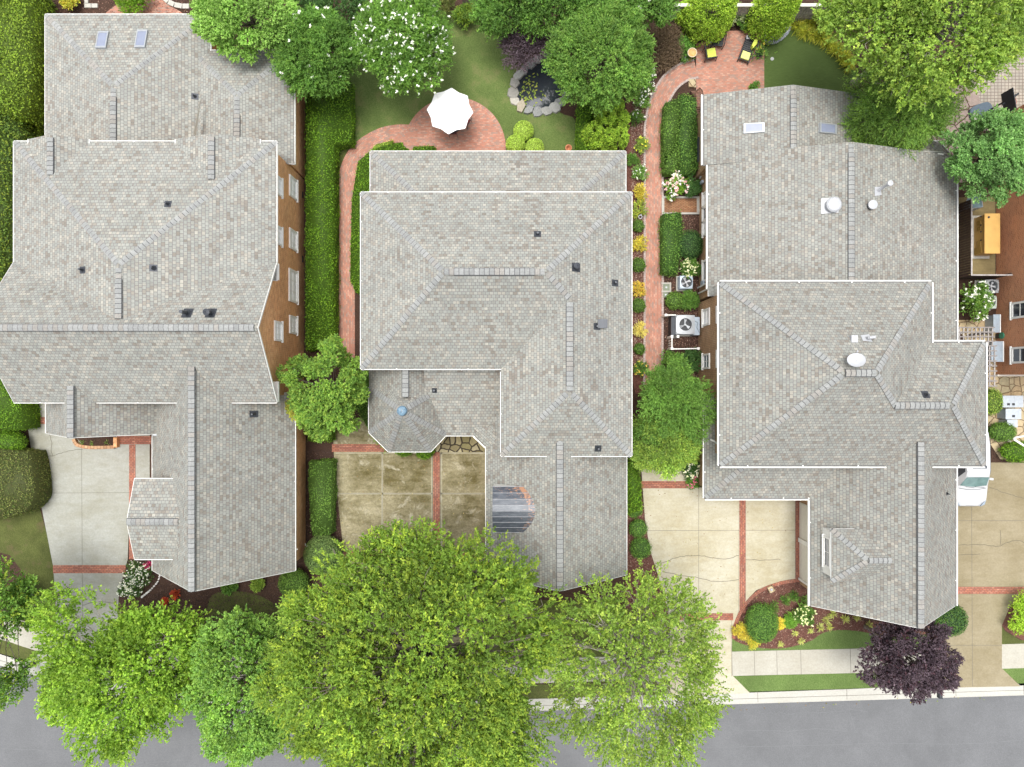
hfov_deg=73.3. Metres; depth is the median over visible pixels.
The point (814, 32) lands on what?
ornamental grass
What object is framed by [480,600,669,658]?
lawn
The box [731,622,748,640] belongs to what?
leafy shrub
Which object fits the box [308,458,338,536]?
hedge
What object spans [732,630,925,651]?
lawn
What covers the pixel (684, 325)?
air conditioner
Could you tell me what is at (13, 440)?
ball shrub
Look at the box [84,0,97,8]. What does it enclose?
garden edging
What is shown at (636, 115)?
border plant
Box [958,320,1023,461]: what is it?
stone patio
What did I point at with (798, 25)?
ornamental grass
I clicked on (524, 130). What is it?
ball shrub
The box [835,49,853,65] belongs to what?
ornamental grass
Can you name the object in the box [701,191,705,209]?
window
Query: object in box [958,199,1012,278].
privacy fence
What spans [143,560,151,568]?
red shrub
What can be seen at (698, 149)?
window
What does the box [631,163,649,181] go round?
border plant
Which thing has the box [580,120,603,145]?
arborvitae
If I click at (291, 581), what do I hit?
ball shrub
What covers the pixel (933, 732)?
road
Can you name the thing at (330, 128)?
hedge
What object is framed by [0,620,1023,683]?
sidewalk
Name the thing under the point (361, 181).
hedge
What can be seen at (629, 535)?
bark chips
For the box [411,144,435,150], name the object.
hedge
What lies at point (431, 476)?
worn joint
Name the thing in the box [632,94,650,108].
border plant
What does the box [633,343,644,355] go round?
ball shrub
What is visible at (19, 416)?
hedge
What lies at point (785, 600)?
seedling
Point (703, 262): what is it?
window
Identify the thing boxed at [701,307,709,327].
window
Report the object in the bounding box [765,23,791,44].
stone edging
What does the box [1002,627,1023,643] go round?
lawn
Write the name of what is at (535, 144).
ball shrub
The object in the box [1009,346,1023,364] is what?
window
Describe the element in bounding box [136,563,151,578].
bedding flowers
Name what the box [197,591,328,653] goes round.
lawn
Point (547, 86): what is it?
pond water
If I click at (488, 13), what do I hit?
garden tree
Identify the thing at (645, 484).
brick band
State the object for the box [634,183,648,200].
border plant
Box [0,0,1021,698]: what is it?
yard soil
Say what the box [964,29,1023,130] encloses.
paver court
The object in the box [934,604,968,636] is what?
ball shrub
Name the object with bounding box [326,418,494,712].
driveway
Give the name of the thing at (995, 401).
ball shrub
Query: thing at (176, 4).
garden edging
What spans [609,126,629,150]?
arborvitae
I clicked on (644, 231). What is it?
brick edging
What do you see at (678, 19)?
arborvitae
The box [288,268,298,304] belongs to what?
window
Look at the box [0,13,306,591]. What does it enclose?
brick house
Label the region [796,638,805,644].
grass tuft
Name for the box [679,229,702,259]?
ball shrub
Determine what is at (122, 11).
bark chips
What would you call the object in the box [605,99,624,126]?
arborvitae
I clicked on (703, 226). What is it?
window
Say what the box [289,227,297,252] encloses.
window
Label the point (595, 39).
tree
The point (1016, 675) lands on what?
lawn
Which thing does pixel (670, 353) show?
leafy shrub
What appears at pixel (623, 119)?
arborvitae
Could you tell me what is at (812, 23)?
ornamental grass
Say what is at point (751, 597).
brick edging
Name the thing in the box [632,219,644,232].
ball shrub
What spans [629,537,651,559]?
ball shrub
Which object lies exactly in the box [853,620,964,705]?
plum tree
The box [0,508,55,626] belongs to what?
lawn
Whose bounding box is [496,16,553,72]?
smoke tree
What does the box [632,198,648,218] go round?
border plant
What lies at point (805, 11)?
board fence
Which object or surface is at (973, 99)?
flagstone path
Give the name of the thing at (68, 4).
leafy shrub
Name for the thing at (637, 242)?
border plant
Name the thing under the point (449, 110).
patio umbrella
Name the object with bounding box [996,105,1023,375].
brick house
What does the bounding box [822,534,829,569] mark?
window
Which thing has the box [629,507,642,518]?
ball shrub
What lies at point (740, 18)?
leafy shrub
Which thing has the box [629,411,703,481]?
garden tree
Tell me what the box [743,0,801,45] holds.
arborvitae
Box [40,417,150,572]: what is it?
brick band
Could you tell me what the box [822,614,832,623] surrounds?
grass tuft
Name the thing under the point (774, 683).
lawn
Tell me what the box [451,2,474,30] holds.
leafy shrub
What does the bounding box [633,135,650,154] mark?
border plant
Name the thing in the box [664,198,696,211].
brick path
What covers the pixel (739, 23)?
leafy shrub
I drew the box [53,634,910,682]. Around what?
sidewalk joint
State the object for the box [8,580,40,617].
leafy shrub
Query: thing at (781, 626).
leafy shrub
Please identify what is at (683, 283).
air conditioner
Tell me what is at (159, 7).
brick path
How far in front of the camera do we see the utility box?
42.92 m
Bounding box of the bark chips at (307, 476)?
[305,450,342,552]
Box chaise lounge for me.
[737,37,760,64]
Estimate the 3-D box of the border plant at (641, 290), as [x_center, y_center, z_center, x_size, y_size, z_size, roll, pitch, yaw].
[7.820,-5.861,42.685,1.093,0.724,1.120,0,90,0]
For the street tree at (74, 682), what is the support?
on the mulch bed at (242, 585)
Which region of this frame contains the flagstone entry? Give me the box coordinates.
[435,436,484,451]
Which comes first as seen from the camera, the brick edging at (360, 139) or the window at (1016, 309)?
the window at (1016, 309)
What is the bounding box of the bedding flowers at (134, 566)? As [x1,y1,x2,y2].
[123,560,141,579]
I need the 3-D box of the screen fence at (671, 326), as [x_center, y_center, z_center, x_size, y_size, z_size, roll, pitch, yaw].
[10.381,-3.155,42.400,2.132,1.200,2.193,0,90,0]
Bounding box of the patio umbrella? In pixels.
[427,88,472,133]
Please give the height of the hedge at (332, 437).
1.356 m
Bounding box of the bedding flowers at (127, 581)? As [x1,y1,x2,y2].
[123,574,139,590]
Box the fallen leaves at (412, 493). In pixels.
[338,457,484,549]
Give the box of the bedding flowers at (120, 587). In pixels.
[116,582,130,596]
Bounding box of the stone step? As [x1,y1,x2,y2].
[688,79,695,87]
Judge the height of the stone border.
0.090 m
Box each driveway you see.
[16,404,149,694]
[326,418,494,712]
[641,451,795,694]
[940,463,1023,686]
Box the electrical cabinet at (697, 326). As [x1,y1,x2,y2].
[690,317,699,335]
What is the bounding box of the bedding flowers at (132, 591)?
[125,583,142,599]
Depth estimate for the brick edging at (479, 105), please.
42.96 m
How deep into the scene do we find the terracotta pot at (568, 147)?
42.68 m
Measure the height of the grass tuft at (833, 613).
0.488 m
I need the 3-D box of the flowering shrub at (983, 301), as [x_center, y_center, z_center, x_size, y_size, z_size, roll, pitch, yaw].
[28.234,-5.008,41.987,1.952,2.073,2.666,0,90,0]
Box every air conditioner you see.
[675,315,694,335]
[676,276,692,290]
[974,279,999,293]
[975,296,996,310]
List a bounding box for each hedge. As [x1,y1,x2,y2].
[0,0,57,132]
[0,111,44,281]
[0,379,41,431]
[0,446,51,518]
[33,126,44,135]
[304,79,357,352]
[307,421,336,442]
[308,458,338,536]
[349,142,408,295]
[357,379,387,452]
[371,139,393,148]
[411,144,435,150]
[574,101,593,150]
[627,455,643,517]
[656,96,681,164]
[657,209,685,276]
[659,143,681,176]
[677,93,698,176]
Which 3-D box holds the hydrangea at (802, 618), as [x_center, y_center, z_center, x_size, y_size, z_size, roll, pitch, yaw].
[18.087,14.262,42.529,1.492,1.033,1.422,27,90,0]
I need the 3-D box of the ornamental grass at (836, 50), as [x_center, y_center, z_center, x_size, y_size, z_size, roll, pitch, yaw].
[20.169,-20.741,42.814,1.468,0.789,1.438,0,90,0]
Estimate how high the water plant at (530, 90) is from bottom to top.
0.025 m
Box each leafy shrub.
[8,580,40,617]
[59,0,80,10]
[114,0,154,13]
[220,583,238,595]
[249,578,264,593]
[344,361,368,411]
[432,0,455,19]
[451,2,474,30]
[660,349,684,373]
[673,33,696,62]
[680,289,700,311]
[681,347,701,371]
[683,173,701,197]
[685,437,701,461]
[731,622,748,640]
[732,2,745,24]
[736,16,753,30]
[744,636,760,649]
[748,80,759,89]
[777,617,785,629]
[783,611,798,628]
[812,12,838,34]
[1007,589,1023,635]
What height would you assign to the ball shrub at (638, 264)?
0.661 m
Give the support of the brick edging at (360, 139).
on the yard soil
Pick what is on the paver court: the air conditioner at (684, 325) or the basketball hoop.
the basketball hoop
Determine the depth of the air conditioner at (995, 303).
42.25 m
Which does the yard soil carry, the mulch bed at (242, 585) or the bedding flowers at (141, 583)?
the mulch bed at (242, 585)
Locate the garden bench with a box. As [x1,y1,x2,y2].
[690,88,703,111]
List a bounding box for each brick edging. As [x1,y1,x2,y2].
[337,124,414,357]
[403,99,505,150]
[643,59,698,383]
[732,579,799,638]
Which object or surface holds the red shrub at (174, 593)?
on the mulch bed at (242, 585)
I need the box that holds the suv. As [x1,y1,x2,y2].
[958,433,993,505]
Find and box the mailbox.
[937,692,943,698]
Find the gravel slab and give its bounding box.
[958,197,994,274]
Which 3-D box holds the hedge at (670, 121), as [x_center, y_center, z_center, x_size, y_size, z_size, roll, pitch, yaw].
[9.794,-15.387,42.453,1.570,1.395,4.438,0,90,0]
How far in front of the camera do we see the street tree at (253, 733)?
34.43 m
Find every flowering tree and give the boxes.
[346,0,456,98]
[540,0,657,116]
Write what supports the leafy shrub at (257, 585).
on the mulch bed at (242, 585)
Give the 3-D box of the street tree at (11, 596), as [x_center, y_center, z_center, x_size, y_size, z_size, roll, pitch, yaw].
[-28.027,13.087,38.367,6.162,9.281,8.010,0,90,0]
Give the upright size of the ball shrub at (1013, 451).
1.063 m
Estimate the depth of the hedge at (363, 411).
42.35 m
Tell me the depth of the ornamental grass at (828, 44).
42.71 m
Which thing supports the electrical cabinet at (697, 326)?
on the yard soil
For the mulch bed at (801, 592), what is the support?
on the yard soil
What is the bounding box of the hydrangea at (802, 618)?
[792,602,816,626]
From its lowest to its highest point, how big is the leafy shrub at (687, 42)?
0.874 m
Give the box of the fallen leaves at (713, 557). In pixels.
[650,490,785,602]
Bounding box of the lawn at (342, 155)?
[339,149,347,168]
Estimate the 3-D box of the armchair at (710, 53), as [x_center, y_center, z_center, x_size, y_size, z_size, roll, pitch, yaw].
[12.241,-20.428,42.515,0.866,0.973,0.760,-10,90,0]
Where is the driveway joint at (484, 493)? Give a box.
[78,448,1023,685]
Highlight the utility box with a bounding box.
[661,282,670,291]
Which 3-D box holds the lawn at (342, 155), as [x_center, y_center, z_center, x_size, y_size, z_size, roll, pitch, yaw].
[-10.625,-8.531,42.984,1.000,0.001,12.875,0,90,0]
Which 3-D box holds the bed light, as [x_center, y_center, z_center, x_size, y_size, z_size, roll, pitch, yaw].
[16.125,12.812,42.840,0.380,0.320,0.380,-26,90,0]
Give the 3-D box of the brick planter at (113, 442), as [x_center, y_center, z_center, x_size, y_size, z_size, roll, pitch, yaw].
[-25.924,3.648,42.825,2.849,0.350,0.858,0,90,0]
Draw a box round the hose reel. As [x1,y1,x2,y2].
[995,332,1004,338]
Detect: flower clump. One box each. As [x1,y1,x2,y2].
[679,258,700,278]
[685,474,700,489]
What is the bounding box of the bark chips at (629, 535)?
[624,501,669,618]
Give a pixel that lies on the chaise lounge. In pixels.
(747, 49)
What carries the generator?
on the gravel slab
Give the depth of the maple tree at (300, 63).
37.69 m
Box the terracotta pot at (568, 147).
[565,144,571,150]
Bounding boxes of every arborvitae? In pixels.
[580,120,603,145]
[587,134,607,150]
[594,107,616,134]
[598,127,616,150]
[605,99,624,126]
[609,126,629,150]
[613,110,630,133]
[673,0,693,27]
[680,0,738,47]
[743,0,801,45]
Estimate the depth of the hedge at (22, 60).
40.45 m
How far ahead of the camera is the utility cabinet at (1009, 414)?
42.20 m
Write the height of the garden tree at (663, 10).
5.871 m
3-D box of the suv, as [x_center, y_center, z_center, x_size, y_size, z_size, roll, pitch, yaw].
[28.051,5.081,42.116,2.456,1.768,4.962,0,90,0]
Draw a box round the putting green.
[764,22,854,91]
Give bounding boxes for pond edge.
[507,48,569,116]
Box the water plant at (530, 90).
[510,70,545,106]
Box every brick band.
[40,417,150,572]
[332,444,1023,619]
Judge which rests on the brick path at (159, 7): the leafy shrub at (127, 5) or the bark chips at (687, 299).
the leafy shrub at (127, 5)
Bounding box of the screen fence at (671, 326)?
[662,314,699,349]
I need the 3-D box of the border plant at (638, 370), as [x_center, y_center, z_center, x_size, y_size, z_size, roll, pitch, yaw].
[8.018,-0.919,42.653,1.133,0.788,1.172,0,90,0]
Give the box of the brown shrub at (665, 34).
[646,20,684,73]
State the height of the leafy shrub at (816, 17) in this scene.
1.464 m
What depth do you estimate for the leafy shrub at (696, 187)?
42.20 m
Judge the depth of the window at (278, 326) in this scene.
38.25 m
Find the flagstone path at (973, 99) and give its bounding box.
[923,84,980,182]
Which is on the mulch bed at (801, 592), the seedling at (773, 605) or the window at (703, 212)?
the seedling at (773, 605)
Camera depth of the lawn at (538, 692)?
42.99 m
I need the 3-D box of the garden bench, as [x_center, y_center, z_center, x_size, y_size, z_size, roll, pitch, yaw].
[11.462,-17.411,42.513,0.576,0.975,1.517,-9,90,0]
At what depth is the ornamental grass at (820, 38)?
42.72 m
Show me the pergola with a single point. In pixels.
(975, 333)
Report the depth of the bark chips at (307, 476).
42.97 m
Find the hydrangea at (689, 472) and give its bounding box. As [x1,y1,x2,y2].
[681,461,699,479]
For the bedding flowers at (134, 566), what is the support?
on the mulch bed at (242, 585)
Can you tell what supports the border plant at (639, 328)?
on the mulch bed at (637, 380)
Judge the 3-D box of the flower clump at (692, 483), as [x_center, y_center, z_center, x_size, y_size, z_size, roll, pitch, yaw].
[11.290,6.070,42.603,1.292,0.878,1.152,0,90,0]
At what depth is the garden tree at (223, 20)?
37.14 m
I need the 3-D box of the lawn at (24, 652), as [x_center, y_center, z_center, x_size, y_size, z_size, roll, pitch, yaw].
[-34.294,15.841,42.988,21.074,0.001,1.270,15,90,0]
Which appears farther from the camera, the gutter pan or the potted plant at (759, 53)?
the gutter pan
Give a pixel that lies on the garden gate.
(1017, 441)
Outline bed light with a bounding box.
[766,585,774,592]
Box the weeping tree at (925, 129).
[838,55,969,161]
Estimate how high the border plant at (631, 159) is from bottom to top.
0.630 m
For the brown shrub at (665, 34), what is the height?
1.379 m
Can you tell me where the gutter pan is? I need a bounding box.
[0,665,1023,710]
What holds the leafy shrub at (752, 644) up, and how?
on the mulch bed at (801, 592)
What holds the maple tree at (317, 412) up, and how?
on the yard soil
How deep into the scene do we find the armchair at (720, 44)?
42.60 m
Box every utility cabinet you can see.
[997,409,1020,418]
[999,419,1017,426]
[1001,396,1023,406]
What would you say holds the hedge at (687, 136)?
on the yard soil
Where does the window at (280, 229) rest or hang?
in the brick house at (152, 282)
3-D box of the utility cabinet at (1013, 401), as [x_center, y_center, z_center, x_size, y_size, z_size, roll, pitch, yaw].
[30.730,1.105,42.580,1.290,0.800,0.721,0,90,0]
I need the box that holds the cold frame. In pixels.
[965,194,982,210]
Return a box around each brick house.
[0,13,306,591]
[359,150,632,591]
[695,85,987,628]
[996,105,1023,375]
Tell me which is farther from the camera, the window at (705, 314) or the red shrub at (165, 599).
the red shrub at (165, 599)
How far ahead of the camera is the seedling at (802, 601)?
42.70 m
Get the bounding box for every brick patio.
[407,103,501,150]
[696,31,763,107]
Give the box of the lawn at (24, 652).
[0,640,36,659]
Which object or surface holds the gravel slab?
on the yard soil
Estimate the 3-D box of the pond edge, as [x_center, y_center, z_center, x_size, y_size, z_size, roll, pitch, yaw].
[1.493,-18.647,42.889,3.841,0.262,4.130,-14,90,0]
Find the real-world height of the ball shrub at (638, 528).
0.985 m
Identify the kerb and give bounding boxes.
[0,654,1023,709]
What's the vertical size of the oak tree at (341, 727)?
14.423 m
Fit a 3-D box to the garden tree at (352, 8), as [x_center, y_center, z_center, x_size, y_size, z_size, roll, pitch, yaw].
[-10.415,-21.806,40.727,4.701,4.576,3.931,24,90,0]
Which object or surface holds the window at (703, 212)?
in the brick house at (844, 369)
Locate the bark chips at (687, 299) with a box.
[663,215,698,378]
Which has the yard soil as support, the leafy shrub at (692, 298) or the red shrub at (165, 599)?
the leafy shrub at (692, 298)
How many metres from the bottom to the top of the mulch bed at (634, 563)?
0.001 m
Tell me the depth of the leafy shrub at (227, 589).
42.56 m
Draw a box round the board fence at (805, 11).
[669,3,848,21]
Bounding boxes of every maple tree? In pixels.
[268,2,364,101]
[275,333,370,442]
[284,398,301,422]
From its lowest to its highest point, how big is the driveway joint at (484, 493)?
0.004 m
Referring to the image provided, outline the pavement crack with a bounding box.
[49,434,1023,604]
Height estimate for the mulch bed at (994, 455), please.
0.001 m
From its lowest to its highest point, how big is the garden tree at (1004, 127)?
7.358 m
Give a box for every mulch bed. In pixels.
[119,559,319,645]
[625,500,668,619]
[626,82,657,394]
[663,0,834,74]
[734,582,928,648]
[991,446,999,458]
[1002,594,1023,639]
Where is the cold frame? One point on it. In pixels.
(977, 205)
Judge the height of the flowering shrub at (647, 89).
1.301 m
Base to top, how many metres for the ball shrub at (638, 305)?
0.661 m
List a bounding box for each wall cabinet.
[985,314,1000,332]
[985,341,1003,361]
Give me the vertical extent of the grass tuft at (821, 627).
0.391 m
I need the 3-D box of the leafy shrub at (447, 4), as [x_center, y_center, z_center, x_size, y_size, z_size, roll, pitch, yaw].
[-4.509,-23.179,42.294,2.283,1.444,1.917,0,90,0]
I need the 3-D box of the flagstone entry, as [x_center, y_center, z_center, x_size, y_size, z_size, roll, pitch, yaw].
[-3.312,3.750,42.951,3.500,0.001,1.062,0,90,0]
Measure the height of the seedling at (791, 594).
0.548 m
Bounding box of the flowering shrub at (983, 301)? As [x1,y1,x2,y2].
[958,279,995,322]
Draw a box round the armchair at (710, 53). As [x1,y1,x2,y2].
[702,45,717,61]
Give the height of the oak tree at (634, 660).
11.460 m
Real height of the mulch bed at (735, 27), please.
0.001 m
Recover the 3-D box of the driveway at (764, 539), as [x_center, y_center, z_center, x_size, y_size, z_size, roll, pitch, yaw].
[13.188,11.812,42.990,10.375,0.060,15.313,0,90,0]
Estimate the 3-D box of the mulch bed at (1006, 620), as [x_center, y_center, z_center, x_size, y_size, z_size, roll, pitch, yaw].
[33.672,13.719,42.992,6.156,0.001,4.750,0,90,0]
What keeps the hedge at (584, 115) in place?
on the yard soil
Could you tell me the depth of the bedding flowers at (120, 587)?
42.61 m
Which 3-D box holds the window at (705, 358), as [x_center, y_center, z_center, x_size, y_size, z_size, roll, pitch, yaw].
[11.613,-1.326,41.185,0.160,1.470,1.044,0,90,0]
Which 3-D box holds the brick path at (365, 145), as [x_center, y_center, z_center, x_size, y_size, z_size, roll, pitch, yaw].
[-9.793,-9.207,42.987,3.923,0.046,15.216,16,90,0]
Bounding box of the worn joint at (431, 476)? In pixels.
[336,452,484,573]
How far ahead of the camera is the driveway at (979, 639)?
42.96 m
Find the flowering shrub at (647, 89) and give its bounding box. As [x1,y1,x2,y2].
[636,69,656,98]
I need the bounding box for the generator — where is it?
[973,213,999,258]
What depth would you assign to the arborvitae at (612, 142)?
41.03 m
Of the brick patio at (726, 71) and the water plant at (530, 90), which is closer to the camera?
the water plant at (530, 90)
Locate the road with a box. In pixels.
[0,666,1023,766]
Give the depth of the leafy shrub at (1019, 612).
42.01 m
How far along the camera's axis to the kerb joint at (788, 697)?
42.98 m
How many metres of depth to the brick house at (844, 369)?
37.55 m
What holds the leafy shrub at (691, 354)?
on the yard soil
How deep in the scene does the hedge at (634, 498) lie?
41.75 m
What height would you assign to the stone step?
0.120 m
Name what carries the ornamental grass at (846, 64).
on the yard soil
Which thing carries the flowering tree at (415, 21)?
on the lawn at (480, 75)
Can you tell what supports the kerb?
on the ground
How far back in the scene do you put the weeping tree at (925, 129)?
38.24 m
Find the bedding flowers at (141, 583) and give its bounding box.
[130,570,153,587]
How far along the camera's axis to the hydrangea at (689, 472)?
42.20 m
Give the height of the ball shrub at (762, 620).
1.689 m
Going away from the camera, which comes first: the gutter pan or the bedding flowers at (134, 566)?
the bedding flowers at (134, 566)
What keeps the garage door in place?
in the brick house at (844, 369)
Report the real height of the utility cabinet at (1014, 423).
0.786 m
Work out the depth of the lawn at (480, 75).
42.99 m
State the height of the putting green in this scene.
0.001 m
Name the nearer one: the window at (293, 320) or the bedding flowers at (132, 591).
the window at (293, 320)
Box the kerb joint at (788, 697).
[0,658,1019,705]
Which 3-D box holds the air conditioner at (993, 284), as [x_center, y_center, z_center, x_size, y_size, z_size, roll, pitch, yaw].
[29.368,-5.959,42.510,0.960,0.980,0.960,0,90,0]
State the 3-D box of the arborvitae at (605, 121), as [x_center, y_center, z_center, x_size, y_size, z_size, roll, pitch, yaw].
[5.670,-15.803,41.504,1.497,3.060,1.509,0,90,0]
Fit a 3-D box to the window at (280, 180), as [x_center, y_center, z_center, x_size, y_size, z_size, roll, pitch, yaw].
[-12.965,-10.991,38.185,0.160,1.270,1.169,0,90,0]
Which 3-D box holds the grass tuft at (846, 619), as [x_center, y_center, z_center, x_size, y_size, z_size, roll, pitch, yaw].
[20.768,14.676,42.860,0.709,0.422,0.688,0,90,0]
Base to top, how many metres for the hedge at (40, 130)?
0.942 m
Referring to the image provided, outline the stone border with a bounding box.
[662,196,699,214]
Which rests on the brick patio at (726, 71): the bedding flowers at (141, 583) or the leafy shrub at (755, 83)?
the leafy shrub at (755, 83)
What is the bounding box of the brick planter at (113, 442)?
[72,436,119,448]
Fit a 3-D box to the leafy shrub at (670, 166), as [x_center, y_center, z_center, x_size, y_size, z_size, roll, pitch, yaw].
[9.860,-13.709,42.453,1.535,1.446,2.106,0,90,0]
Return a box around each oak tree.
[249,515,578,766]
[538,558,734,766]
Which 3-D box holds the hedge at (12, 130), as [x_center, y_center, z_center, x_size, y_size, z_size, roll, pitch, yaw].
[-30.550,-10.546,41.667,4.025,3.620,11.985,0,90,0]
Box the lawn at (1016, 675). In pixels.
[1003,668,1023,685]
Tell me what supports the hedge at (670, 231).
on the yard soil
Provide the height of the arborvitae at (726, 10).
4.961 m
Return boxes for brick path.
[106,0,181,13]
[339,126,414,356]
[645,61,695,383]
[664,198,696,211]
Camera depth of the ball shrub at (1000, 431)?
42.09 m
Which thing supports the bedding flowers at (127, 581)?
on the mulch bed at (242, 585)
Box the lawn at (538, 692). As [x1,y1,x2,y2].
[476,681,669,700]
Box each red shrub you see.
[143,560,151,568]
[160,597,168,605]
[169,589,179,599]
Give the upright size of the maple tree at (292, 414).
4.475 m
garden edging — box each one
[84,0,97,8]
[163,0,189,8]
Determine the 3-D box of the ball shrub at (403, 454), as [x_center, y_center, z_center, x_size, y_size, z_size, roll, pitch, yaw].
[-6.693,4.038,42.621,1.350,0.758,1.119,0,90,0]
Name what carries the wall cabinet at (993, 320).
on the stone patio at (1010, 385)
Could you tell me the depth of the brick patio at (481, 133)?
42.97 m
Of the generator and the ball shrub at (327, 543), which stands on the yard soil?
the ball shrub at (327, 543)
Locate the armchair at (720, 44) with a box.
[710,29,727,49]
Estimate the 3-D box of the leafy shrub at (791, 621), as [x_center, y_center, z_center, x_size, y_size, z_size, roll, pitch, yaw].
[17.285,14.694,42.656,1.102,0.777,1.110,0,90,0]
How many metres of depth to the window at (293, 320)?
40.88 m
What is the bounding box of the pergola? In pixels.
[958,327,996,386]
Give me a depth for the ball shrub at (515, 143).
42.19 m
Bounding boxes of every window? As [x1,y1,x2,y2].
[274,320,283,342]
[278,175,283,198]
[278,225,283,247]
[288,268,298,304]
[289,174,297,202]
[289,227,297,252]
[289,315,297,335]
[697,137,699,162]
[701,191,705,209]
[701,205,705,223]
[701,220,705,237]
[701,259,705,280]
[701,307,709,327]
[701,353,709,369]
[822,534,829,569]
[1009,301,1023,319]
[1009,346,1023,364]
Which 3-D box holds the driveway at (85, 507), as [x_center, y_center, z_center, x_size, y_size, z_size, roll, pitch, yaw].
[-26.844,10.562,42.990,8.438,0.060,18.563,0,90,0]
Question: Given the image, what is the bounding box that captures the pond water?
[517,58,563,107]
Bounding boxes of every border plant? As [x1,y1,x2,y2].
[626,152,640,165]
[629,109,646,126]
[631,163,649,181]
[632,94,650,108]
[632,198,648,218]
[632,236,647,251]
[632,280,646,297]
[632,320,647,338]
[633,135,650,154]
[633,360,648,377]
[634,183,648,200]
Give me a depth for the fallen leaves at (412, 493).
42.94 m
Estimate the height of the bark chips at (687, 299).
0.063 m
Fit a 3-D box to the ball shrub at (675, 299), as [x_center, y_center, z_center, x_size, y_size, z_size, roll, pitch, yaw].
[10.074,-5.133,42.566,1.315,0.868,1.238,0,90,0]
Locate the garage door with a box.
[799,502,806,581]
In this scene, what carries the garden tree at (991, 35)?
on the yard soil
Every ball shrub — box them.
[0,429,27,449]
[277,568,309,595]
[303,535,342,573]
[395,452,412,457]
[416,446,435,459]
[506,134,524,150]
[513,120,533,140]
[525,138,543,150]
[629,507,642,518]
[629,518,648,538]
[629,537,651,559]
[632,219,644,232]
[632,257,645,272]
[632,298,646,312]
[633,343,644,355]
[664,291,683,310]
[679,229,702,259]
[744,601,778,643]
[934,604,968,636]
[988,387,1003,415]
[988,421,1016,441]
[998,439,1023,462]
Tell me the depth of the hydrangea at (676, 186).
42.10 m
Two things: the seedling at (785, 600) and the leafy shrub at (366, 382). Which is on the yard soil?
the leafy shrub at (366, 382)
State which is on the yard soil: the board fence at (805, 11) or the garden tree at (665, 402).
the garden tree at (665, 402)
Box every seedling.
[767,600,779,611]
[778,594,791,606]
[789,590,799,601]
[799,595,809,607]
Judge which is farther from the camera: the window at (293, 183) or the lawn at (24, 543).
the lawn at (24, 543)
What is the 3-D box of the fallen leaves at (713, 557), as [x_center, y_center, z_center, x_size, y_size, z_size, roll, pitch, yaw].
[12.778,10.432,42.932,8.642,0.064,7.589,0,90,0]
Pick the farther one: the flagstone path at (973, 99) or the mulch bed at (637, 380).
the mulch bed at (637, 380)
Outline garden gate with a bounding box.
[1007,435,1023,446]
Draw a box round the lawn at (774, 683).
[733,673,878,692]
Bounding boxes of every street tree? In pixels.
[0,555,70,713]
[20,579,236,766]
[178,603,323,766]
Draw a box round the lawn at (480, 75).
[348,10,575,150]
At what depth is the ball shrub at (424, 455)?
42.38 m
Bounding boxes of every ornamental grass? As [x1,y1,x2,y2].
[790,19,807,36]
[795,20,814,41]
[803,19,816,29]
[806,24,821,43]
[812,30,830,47]
[819,35,838,52]
[826,39,843,58]
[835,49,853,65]
[838,55,856,73]
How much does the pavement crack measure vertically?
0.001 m
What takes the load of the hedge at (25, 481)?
on the yard soil
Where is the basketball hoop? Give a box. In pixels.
[968,87,1018,119]
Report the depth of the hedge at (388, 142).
42.70 m
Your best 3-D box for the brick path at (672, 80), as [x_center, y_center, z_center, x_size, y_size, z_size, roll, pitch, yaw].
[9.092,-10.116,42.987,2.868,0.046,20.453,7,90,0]
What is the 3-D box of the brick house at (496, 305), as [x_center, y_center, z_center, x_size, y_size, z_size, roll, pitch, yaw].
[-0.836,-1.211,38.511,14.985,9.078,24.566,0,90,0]
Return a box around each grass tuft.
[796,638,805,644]
[816,623,825,631]
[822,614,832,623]
[830,610,837,618]
[840,614,849,623]
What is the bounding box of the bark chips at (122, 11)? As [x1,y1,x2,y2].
[54,0,194,13]
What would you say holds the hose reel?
on the stone patio at (1010, 385)
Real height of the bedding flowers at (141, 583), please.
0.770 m
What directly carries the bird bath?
on the mulch bed at (735, 27)
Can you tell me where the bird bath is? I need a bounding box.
[687,48,696,60]
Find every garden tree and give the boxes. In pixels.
[187,0,312,65]
[293,0,366,40]
[468,0,597,44]
[562,0,681,28]
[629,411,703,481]
[632,354,716,447]
[810,0,1023,118]
[938,103,1023,208]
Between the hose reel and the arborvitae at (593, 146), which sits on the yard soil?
the arborvitae at (593, 146)
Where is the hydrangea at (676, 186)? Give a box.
[662,170,691,201]
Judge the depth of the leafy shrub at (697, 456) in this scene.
41.94 m
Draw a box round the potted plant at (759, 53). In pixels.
[750,40,777,61]
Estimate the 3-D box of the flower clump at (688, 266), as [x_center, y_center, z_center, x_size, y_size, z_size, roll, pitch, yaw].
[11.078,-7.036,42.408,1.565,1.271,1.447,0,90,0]
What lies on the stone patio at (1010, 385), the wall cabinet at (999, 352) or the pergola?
the wall cabinet at (999, 352)

